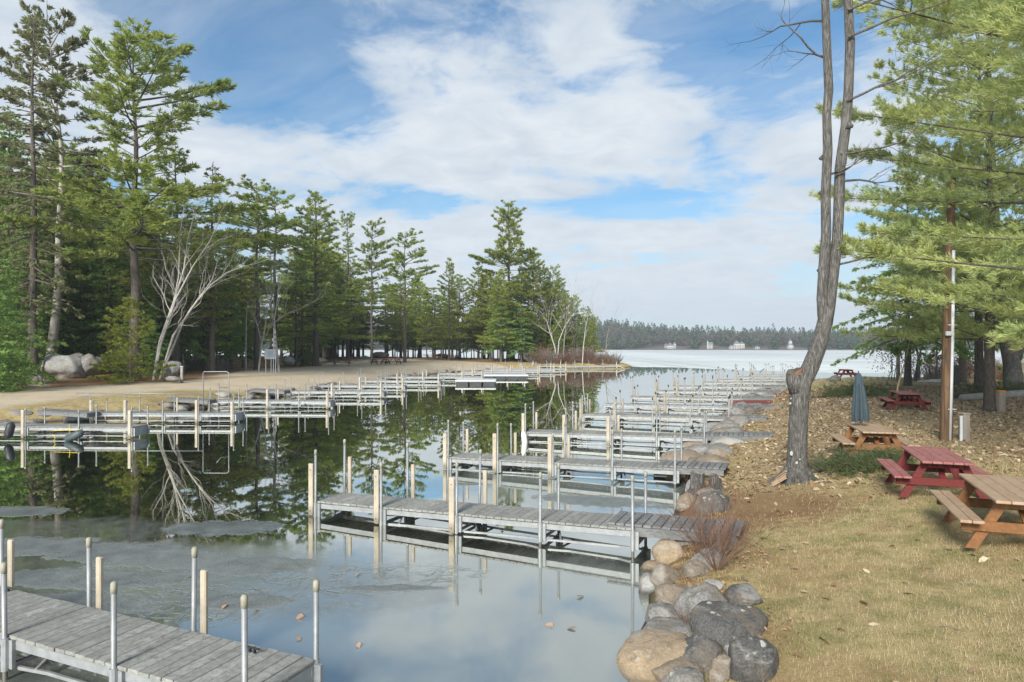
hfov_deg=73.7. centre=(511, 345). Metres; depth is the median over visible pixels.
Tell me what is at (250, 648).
mooring cleat
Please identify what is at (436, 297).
pine tree
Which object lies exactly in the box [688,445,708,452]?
boulder
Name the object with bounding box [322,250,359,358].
pine tree
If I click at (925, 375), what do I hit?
boulder
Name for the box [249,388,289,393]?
gangway
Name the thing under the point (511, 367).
dock
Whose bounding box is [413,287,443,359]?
pine tree
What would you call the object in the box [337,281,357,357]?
pine tree
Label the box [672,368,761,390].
dock
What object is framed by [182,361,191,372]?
shrub
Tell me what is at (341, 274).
pine tree
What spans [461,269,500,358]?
pine tree
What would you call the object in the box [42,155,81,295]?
pine tree
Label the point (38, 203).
pine tree
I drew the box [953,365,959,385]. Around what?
post
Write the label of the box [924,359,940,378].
shrub
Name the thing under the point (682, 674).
boulder
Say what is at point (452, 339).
pine tree
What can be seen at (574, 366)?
dock
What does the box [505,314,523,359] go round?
pine tree
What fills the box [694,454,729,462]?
boulder
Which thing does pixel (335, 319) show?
pine tree
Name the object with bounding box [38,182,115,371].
hemlock tree
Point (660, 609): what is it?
boulder
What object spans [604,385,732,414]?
dock
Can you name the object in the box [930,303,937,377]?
bare tree
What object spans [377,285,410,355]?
pine tree
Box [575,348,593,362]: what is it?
shrub
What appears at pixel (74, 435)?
boat fender
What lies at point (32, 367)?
young tree
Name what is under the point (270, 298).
thin tree
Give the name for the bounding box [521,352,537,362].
shrub
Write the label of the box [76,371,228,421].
pipe frame
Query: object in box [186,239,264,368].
pine tree
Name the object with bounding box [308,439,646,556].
dock
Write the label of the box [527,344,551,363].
shrub
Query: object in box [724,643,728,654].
boulder
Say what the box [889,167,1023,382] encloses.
hemlock tree
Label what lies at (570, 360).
shrub
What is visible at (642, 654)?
boulder
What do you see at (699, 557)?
boulder
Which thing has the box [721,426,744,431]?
boulder
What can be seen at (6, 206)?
pine tree
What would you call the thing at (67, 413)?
gangway
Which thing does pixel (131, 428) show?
dock
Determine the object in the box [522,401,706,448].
dock
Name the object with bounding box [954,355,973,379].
young oak
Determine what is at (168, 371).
boulder
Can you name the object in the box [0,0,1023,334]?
sky
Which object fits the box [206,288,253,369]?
pine tree
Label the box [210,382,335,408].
dock
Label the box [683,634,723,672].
boulder
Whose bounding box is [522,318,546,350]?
pine tree
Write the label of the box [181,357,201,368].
shrub
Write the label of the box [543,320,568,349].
pine tree
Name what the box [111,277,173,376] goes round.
hemlock tree
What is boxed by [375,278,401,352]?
thin tree
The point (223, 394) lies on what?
boulder
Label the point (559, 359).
shrub
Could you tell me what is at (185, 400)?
gangway
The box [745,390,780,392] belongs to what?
gangway
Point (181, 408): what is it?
boulder
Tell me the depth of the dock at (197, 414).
30.62 m
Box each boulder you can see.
[0,419,15,422]
[7,409,32,415]
[24,419,46,423]
[28,384,50,385]
[32,370,51,381]
[35,408,49,416]
[41,354,85,378]
[63,417,88,421]
[72,352,83,357]
[81,353,101,376]
[161,366,171,380]
[161,402,173,407]
[165,361,180,375]
[165,376,180,380]
[173,405,187,410]
[180,404,191,408]
[194,404,207,408]
[215,392,231,396]
[242,395,255,398]
[245,390,256,394]
[281,357,294,364]
[310,386,320,389]
[319,357,327,362]
[373,352,388,357]
[616,629,687,681]
[638,573,654,594]
[640,560,657,571]
[643,617,692,636]
[645,601,679,622]
[649,563,680,587]
[651,538,684,564]
[651,656,704,681]
[654,474,689,478]
[654,583,688,604]
[660,449,701,461]
[661,666,703,681]
[664,474,680,480]
[673,581,727,620]
[676,492,696,511]
[677,530,691,545]
[681,559,710,577]
[683,441,710,448]
[683,444,712,449]
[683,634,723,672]
[685,479,689,491]
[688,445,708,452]
[688,457,698,460]
[689,547,726,569]
[689,600,767,646]
[692,491,730,513]
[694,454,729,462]
[696,487,717,494]
[701,422,720,430]
[704,443,733,455]
[704,578,723,589]
[707,653,730,681]
[709,423,744,430]
[710,428,729,432]
[710,436,744,444]
[712,541,731,550]
[721,418,739,425]
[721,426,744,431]
[723,583,762,605]
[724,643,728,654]
[725,407,745,413]
[727,415,750,424]
[728,636,778,681]
[743,405,763,412]
[761,393,775,395]
[775,386,786,390]
[829,375,840,381]
[923,371,940,378]
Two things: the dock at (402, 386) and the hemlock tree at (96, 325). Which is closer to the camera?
the dock at (402, 386)
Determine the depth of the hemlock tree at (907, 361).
43.90 m
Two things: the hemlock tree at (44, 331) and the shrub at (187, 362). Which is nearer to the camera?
the hemlock tree at (44, 331)
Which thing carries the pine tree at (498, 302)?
on the ground at (58, 394)
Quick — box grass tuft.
[707,450,726,457]
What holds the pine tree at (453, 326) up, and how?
on the ground at (58, 394)
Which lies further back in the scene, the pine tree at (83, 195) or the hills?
the hills
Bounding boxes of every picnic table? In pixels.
[332,360,352,365]
[342,356,358,359]
[368,359,386,364]
[381,356,396,360]
[384,359,403,363]
[829,423,919,454]
[833,369,856,376]
[876,446,990,498]
[878,390,933,409]
[929,473,1023,548]
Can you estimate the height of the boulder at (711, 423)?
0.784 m
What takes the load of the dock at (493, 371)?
in the water
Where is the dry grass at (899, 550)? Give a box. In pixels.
[679,408,1023,681]
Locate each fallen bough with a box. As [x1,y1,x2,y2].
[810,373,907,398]
[867,382,934,407]
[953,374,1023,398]
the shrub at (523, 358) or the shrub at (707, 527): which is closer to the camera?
the shrub at (707, 527)
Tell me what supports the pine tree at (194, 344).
on the ground at (58, 394)
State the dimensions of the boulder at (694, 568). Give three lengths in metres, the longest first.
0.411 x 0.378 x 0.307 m
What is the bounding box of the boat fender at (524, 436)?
[521,431,527,442]
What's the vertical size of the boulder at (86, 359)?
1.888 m
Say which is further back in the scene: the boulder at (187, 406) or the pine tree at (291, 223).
the pine tree at (291, 223)
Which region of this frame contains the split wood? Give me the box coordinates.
[771,470,786,485]
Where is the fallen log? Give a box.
[958,390,1023,400]
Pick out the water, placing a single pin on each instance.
(160, 500)
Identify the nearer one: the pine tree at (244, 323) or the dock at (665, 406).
the dock at (665, 406)
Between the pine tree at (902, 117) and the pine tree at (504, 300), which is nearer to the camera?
the pine tree at (902, 117)
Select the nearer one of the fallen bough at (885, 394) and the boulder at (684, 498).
the boulder at (684, 498)
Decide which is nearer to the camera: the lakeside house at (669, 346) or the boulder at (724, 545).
the boulder at (724, 545)
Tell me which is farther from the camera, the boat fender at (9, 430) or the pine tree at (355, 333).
the pine tree at (355, 333)
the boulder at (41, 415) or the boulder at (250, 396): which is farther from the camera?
the boulder at (250, 396)
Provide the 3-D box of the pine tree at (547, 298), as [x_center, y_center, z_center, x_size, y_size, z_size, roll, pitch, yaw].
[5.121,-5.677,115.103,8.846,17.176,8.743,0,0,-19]
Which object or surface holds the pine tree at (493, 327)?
on the ground at (58, 394)
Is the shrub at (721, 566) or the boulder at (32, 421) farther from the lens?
the boulder at (32, 421)
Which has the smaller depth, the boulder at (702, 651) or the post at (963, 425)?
the boulder at (702, 651)
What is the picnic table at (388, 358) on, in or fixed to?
on the ground at (58, 394)
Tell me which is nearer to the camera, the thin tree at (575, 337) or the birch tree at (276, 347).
the birch tree at (276, 347)
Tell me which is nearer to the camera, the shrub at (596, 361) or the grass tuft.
the grass tuft
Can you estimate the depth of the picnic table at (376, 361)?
91.41 m
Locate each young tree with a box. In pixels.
[0,259,54,385]
[0,269,56,392]
[86,296,175,383]
[91,324,146,380]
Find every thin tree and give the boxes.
[155,277,171,345]
[178,162,250,372]
[261,252,281,347]
[278,234,311,366]
[322,247,326,356]
[329,264,342,358]
[352,332,368,356]
[356,285,376,355]
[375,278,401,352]
[562,296,575,346]
[568,322,581,353]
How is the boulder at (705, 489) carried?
on the ground at (58, 394)
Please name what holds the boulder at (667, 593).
on the ground at (58, 394)
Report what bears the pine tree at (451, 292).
on the ground at (58, 394)
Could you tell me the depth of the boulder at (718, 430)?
23.45 m
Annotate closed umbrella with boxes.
[851,371,869,453]
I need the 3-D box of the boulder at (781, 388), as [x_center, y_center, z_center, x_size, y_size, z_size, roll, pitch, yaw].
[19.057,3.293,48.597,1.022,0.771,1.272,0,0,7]
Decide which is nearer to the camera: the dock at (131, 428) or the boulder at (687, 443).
the boulder at (687, 443)
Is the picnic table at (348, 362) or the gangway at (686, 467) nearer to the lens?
the gangway at (686, 467)
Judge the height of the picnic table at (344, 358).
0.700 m
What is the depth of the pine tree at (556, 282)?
116.65 m
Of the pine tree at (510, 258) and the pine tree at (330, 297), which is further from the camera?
the pine tree at (510, 258)
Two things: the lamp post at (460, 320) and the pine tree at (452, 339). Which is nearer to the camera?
the lamp post at (460, 320)
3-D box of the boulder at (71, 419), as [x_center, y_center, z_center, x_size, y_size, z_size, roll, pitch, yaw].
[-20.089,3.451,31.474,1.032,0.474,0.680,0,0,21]
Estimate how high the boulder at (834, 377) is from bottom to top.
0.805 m
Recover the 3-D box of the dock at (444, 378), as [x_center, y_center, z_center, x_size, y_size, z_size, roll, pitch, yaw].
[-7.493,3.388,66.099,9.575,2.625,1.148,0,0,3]
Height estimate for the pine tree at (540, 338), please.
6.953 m
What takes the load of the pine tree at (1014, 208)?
on the ground at (58, 394)
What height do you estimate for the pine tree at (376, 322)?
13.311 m
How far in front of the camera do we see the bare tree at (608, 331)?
108.86 m
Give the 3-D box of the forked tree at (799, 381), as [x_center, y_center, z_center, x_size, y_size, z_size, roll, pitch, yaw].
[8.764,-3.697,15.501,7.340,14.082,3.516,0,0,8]
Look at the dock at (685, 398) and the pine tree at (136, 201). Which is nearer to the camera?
the dock at (685, 398)
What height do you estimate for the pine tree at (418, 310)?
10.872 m
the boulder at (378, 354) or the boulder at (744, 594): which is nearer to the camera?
the boulder at (744, 594)
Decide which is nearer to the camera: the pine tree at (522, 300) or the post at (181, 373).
the post at (181, 373)
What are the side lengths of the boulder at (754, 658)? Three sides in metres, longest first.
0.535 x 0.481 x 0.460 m
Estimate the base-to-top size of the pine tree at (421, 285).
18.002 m
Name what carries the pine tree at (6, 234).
on the ground at (58, 394)
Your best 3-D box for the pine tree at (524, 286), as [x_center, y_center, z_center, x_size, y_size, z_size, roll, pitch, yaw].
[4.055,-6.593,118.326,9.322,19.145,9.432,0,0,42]
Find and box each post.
[180,366,183,382]
[459,318,461,359]
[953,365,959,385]
[958,412,970,440]
[995,390,1005,411]
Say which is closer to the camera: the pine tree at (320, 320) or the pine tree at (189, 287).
the pine tree at (320, 320)
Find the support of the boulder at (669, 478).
in the water
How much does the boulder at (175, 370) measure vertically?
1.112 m
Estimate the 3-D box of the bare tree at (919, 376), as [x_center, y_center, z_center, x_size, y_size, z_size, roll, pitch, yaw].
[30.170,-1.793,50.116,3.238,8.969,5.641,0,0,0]
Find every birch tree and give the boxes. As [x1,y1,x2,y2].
[133,170,243,379]
[159,230,310,378]
[225,259,264,370]
[239,251,289,370]
[254,234,341,371]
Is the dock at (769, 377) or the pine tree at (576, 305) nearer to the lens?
the dock at (769, 377)
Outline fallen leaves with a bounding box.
[672,382,1023,681]
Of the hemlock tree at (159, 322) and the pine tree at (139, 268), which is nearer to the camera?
the hemlock tree at (159, 322)
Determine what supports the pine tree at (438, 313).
on the ground at (58, 394)
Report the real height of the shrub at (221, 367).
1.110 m
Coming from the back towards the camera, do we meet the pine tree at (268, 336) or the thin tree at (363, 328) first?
the thin tree at (363, 328)
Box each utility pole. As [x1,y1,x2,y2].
[896,326,899,381]
[939,177,956,440]
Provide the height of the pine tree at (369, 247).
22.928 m
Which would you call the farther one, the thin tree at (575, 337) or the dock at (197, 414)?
the thin tree at (575, 337)
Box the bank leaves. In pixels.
[669,490,810,643]
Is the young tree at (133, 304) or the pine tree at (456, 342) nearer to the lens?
the young tree at (133, 304)
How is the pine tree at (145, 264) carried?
on the ground at (58, 394)
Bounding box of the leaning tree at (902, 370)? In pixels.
[895,300,919,407]
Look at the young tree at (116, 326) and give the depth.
48.74 m
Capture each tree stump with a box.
[685,471,705,495]
[708,473,723,491]
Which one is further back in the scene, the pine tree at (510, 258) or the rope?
the pine tree at (510, 258)
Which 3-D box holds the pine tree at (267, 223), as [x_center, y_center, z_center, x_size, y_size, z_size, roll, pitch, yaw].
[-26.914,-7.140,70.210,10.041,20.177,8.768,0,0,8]
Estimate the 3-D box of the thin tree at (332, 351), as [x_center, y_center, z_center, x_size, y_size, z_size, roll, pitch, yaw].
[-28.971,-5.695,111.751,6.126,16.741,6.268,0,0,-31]
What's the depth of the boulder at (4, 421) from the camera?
29.74 m
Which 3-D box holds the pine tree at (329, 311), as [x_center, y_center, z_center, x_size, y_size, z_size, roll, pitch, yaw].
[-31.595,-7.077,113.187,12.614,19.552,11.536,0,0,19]
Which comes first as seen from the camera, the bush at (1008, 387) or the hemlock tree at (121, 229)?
the bush at (1008, 387)
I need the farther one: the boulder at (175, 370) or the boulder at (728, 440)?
the boulder at (175, 370)
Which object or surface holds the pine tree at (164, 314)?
on the ground at (58, 394)
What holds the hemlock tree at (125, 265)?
on the ground at (58, 394)
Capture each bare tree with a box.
[382,296,418,349]
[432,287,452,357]
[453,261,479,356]
[518,265,553,350]
[532,273,583,355]
[542,278,596,350]
[558,284,605,363]
[562,273,594,362]
[569,301,631,361]
[912,316,918,380]
[918,302,922,379]
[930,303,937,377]
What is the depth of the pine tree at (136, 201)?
50.22 m
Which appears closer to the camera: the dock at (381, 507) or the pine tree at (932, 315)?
the dock at (381, 507)
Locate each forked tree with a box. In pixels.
[721,0,1007,486]
[911,32,1023,390]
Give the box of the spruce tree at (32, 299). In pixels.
[0,10,90,378]
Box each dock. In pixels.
[0,405,149,438]
[0,519,322,681]
[89,394,244,423]
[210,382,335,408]
[284,376,386,398]
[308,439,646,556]
[318,372,406,391]
[357,369,441,385]
[386,367,483,380]
[438,364,525,376]
[443,420,684,487]
[455,379,496,384]
[462,364,538,374]
[484,362,554,372]
[484,374,527,378]
[490,361,566,371]
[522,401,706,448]
[532,359,617,368]
[579,390,730,426]
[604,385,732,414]
[630,375,742,404]
[654,371,753,396]
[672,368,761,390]
[703,368,784,385]
[717,366,792,381]
[735,364,785,378]
[749,363,815,378]
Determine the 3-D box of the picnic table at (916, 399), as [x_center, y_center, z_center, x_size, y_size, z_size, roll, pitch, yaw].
[16.000,2.252,27.800,1.634,0.700,2.100,0,0,19]
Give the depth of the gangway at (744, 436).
22.54 m
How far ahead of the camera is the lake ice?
178.75 m
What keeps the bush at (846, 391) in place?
on the ground at (58, 394)
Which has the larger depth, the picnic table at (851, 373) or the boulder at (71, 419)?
the picnic table at (851, 373)
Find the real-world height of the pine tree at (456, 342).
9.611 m
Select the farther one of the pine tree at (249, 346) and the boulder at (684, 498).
the pine tree at (249, 346)
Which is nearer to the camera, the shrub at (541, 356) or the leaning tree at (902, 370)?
the leaning tree at (902, 370)
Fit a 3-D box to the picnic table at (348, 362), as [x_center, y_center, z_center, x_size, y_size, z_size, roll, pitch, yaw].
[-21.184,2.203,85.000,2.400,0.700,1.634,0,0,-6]
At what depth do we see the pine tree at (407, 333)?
139.77 m
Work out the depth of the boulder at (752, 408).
32.65 m
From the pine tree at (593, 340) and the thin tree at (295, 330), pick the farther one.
the pine tree at (593, 340)
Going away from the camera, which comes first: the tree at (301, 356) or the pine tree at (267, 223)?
the pine tree at (267, 223)
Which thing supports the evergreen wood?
on the hills
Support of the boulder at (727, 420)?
on the ground at (58, 394)
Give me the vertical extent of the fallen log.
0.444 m
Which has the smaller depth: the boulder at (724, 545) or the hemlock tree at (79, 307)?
the boulder at (724, 545)
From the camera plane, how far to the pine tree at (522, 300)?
120.70 m
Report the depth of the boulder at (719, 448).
20.01 m
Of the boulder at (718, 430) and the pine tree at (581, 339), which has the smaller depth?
the boulder at (718, 430)
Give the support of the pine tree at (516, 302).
on the ground at (58, 394)
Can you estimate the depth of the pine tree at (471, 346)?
118.57 m
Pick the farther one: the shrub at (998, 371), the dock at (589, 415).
the shrub at (998, 371)
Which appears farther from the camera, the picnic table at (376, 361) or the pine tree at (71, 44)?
the picnic table at (376, 361)
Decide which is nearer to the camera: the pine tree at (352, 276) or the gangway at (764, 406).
the gangway at (764, 406)
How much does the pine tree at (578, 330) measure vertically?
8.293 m
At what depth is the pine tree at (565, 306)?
113.67 m
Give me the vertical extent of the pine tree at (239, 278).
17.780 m
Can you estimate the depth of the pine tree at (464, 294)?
121.86 m
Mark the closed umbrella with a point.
(860, 410)
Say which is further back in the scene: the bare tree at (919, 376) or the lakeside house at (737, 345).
the lakeside house at (737, 345)
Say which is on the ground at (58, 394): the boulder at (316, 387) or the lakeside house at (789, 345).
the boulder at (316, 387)
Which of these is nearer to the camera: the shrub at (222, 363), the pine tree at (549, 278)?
the shrub at (222, 363)
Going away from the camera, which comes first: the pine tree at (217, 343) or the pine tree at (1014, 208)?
the pine tree at (1014, 208)
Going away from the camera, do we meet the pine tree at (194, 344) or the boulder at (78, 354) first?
the boulder at (78, 354)
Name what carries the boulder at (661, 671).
on the ground at (58, 394)
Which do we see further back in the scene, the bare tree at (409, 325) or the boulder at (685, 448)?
the bare tree at (409, 325)
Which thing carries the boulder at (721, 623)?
on the ground at (58, 394)
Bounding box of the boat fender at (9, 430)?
[4,422,15,438]
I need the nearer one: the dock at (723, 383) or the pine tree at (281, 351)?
the dock at (723, 383)
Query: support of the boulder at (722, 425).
on the ground at (58, 394)
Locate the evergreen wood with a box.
[252,315,997,348]
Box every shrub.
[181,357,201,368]
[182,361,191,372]
[215,353,231,370]
[216,362,229,370]
[518,353,532,361]
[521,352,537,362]
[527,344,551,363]
[537,349,555,362]
[546,346,563,362]
[550,353,566,363]
[562,349,579,363]
[565,345,585,362]
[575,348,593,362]
[583,346,601,363]
[590,357,603,364]
[601,355,611,363]
[606,352,619,363]
[607,351,620,363]
[646,480,782,554]
[667,508,771,570]
[669,599,693,627]
[680,463,716,487]
[807,441,920,480]
[903,362,931,380]
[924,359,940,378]
[995,361,1002,379]
[995,363,1002,379]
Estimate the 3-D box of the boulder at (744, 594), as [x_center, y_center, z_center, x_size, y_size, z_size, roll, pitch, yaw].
[2.830,3.134,8.414,0.493,0.329,0.471,0,9,14]
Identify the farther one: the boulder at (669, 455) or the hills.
the hills
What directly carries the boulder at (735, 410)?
on the ground at (58, 394)
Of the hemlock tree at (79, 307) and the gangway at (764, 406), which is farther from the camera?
the hemlock tree at (79, 307)
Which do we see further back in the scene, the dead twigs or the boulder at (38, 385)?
the boulder at (38, 385)
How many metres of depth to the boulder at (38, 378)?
46.88 m
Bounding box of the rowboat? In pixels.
[727,400,772,403]
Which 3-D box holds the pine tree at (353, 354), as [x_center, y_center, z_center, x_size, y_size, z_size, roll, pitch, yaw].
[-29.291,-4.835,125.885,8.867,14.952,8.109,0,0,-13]
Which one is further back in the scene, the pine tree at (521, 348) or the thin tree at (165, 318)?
the pine tree at (521, 348)
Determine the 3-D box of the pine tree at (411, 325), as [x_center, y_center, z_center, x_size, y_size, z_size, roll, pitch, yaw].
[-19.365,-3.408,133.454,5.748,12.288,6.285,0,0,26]
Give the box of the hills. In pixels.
[186,334,999,349]
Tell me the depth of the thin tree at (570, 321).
114.96 m
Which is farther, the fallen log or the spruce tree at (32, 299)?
the spruce tree at (32, 299)
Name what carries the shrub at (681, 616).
on the ground at (58, 394)
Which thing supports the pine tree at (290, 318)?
on the ground at (58, 394)
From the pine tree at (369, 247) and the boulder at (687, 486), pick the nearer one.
the boulder at (687, 486)
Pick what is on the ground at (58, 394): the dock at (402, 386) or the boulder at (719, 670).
the boulder at (719, 670)
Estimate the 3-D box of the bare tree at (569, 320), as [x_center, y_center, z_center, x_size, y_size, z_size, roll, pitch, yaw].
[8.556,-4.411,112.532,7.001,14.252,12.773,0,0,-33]
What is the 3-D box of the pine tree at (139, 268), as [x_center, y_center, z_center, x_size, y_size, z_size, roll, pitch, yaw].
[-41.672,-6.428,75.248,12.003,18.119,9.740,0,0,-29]
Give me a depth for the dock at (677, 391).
46.13 m
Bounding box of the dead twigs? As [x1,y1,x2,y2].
[731,415,1020,681]
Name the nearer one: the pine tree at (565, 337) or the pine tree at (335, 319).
the pine tree at (335, 319)
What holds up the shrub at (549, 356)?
on the ground at (58, 394)
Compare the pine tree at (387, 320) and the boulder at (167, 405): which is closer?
the boulder at (167, 405)
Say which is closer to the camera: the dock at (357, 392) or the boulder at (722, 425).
the boulder at (722, 425)
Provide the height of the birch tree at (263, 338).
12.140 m
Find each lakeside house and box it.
[664,342,675,348]
[707,341,712,348]
[729,341,744,348]
[787,339,792,348]
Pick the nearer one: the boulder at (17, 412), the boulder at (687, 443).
the boulder at (687, 443)
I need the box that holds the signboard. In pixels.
[265,328,275,372]
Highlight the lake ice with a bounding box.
[186,350,1023,372]
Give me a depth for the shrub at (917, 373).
49.71 m
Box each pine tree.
[0,0,126,356]
[0,17,273,378]
[0,138,25,181]
[0,138,130,353]
[0,177,42,277]
[0,200,24,257]
[0,201,21,332]
[4,162,107,326]
[37,157,107,340]
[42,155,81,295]
[49,174,127,346]
[75,157,127,276]
[81,145,273,373]
[106,207,191,313]
[146,281,200,329]
[155,257,209,368]
[164,237,191,319]
[180,239,234,369]
[180,255,195,356]
[180,266,241,370]
[182,297,232,370]
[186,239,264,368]
[200,174,298,369]
[206,256,253,368]
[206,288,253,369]
[215,267,265,367]
[216,250,252,357]
[228,178,312,366]
[233,264,282,362]
[235,249,279,335]
[236,299,264,360]
[248,189,390,365]
[261,273,284,356]
[263,248,331,360]
[268,247,347,335]
[270,277,340,347]
[271,271,333,361]
[273,253,341,360]
[277,259,335,362]
[278,247,297,348]
[280,228,351,356]
[280,282,320,343]
[281,302,312,361]
[317,244,363,356]
[319,210,397,357]
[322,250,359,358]
[329,256,369,356]
[330,241,352,356]
[337,255,368,356]
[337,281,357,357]
[339,303,375,355]
[341,266,375,355]
[341,279,373,355]
[352,217,396,360]
[355,289,388,343]
[370,279,422,357]
[373,294,398,352]
[375,294,410,357]
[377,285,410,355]
[380,228,439,362]
[383,314,408,357]
[388,308,413,350]
[402,274,440,338]
[402,304,420,356]
[407,281,435,356]
[407,283,437,357]
[407,309,429,356]
[409,287,455,357]
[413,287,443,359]
[413,297,455,357]
[429,257,470,359]
[430,288,447,353]
[431,296,457,353]
[432,304,464,358]
[436,318,457,353]
[437,274,486,358]
[444,288,462,355]
[450,310,464,357]
[451,199,551,360]
[451,300,468,346]
[452,261,491,358]
[454,281,495,358]
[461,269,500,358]
[461,312,480,358]
[473,295,509,360]
[476,270,521,361]
[477,299,513,360]
[480,279,520,358]
[482,291,520,354]
[485,298,520,359]
[503,295,533,359]
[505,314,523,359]
[507,306,536,361]
[510,266,538,359]
[510,276,530,358]
[514,256,563,348]
[521,260,570,348]
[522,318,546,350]
[528,273,560,350]
[531,321,552,360]
[541,276,573,346]
[542,264,567,350]
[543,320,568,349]
[549,321,566,353]
[555,290,583,360]
[555,320,571,349]
[561,294,587,349]
[569,304,595,351]
[569,314,582,350]
[580,306,599,349]
[584,314,604,351]
[584,324,600,348]
[805,0,1023,351]
[837,0,1023,410]
[838,0,1023,391]
[966,167,1023,341]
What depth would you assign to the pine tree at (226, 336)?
67.71 m
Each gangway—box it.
[36,409,100,417]
[166,397,215,403]
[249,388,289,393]
[607,511,744,543]
[657,460,728,475]
[690,432,772,440]
[718,414,767,420]
[722,404,781,409]
[733,396,773,399]
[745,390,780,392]
[754,385,785,387]
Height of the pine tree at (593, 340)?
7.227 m
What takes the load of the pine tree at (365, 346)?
on the ground at (58, 394)
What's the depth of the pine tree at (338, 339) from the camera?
106.25 m
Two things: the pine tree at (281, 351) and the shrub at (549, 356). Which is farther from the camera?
the pine tree at (281, 351)
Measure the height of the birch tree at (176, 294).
15.732 m
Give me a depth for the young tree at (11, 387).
38.55 m
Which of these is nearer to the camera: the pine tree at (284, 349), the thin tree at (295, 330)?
the thin tree at (295, 330)
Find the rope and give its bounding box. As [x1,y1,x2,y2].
[52,425,79,440]
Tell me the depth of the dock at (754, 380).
61.55 m
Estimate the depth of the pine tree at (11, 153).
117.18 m
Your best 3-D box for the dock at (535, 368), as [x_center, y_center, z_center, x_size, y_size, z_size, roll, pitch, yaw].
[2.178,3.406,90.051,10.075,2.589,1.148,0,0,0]
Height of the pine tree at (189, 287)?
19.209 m
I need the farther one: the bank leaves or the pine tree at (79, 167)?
the pine tree at (79, 167)
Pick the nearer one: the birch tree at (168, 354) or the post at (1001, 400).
the post at (1001, 400)
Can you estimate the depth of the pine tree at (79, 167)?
68.68 m
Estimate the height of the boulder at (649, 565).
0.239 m
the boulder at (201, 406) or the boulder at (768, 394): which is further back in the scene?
the boulder at (768, 394)
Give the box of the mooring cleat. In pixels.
[248,645,259,652]
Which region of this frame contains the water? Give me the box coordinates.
[0,366,923,681]
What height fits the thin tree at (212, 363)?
19.649 m
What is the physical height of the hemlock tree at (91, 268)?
17.049 m
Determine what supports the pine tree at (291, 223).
on the ground at (58, 394)
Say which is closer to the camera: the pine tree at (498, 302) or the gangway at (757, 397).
the gangway at (757, 397)
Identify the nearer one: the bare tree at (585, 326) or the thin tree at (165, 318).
the thin tree at (165, 318)
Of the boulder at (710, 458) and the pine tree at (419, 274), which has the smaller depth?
the boulder at (710, 458)
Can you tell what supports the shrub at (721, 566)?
on the ground at (58, 394)
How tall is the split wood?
0.340 m
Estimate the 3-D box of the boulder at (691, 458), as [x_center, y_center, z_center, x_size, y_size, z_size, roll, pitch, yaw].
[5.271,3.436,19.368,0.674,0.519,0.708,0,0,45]
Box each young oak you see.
[868,323,913,380]
[895,347,935,378]
[914,353,955,378]
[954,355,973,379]
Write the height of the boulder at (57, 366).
2.031 m
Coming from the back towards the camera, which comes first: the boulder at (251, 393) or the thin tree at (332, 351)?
the thin tree at (332, 351)
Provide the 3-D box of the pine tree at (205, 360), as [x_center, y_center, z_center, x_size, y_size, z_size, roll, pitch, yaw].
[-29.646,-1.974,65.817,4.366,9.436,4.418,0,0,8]
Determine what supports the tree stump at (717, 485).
on the ground at (58, 394)
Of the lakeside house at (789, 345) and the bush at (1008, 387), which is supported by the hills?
the lakeside house at (789, 345)
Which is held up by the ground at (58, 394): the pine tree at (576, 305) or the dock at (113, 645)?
the pine tree at (576, 305)
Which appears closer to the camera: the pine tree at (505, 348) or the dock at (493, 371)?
the dock at (493, 371)
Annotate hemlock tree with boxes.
[0,110,80,373]
[0,229,80,374]
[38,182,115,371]
[58,268,113,371]
[62,211,151,372]
[70,253,130,374]
[92,184,152,343]
[100,221,172,365]
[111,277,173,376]
[123,230,191,370]
[140,247,196,370]
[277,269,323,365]
[829,167,1002,385]
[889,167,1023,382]
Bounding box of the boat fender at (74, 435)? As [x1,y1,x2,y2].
[64,430,83,441]
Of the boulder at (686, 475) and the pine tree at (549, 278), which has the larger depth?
the pine tree at (549, 278)
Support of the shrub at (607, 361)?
on the ground at (58, 394)
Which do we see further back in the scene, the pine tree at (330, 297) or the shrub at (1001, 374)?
the pine tree at (330, 297)
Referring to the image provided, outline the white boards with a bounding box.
[917,379,940,381]
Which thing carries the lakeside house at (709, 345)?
on the hills
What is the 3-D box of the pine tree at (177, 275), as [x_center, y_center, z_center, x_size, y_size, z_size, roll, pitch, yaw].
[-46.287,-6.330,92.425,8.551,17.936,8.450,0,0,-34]
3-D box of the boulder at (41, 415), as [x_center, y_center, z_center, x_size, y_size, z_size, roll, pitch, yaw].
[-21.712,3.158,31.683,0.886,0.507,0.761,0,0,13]
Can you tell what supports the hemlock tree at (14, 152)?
on the ground at (58, 394)
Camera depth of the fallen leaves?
20.99 m
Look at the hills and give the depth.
507.99 m
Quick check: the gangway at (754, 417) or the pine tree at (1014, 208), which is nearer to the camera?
the gangway at (754, 417)
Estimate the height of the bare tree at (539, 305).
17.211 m
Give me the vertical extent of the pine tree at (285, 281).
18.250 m
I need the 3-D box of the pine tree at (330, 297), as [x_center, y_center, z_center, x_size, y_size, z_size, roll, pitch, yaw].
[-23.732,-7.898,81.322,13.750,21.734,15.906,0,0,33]
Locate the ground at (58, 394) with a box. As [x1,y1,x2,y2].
[0,356,1023,681]
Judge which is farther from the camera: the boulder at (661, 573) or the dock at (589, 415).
the dock at (589, 415)
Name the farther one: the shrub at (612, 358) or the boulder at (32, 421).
the shrub at (612, 358)
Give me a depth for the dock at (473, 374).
74.27 m

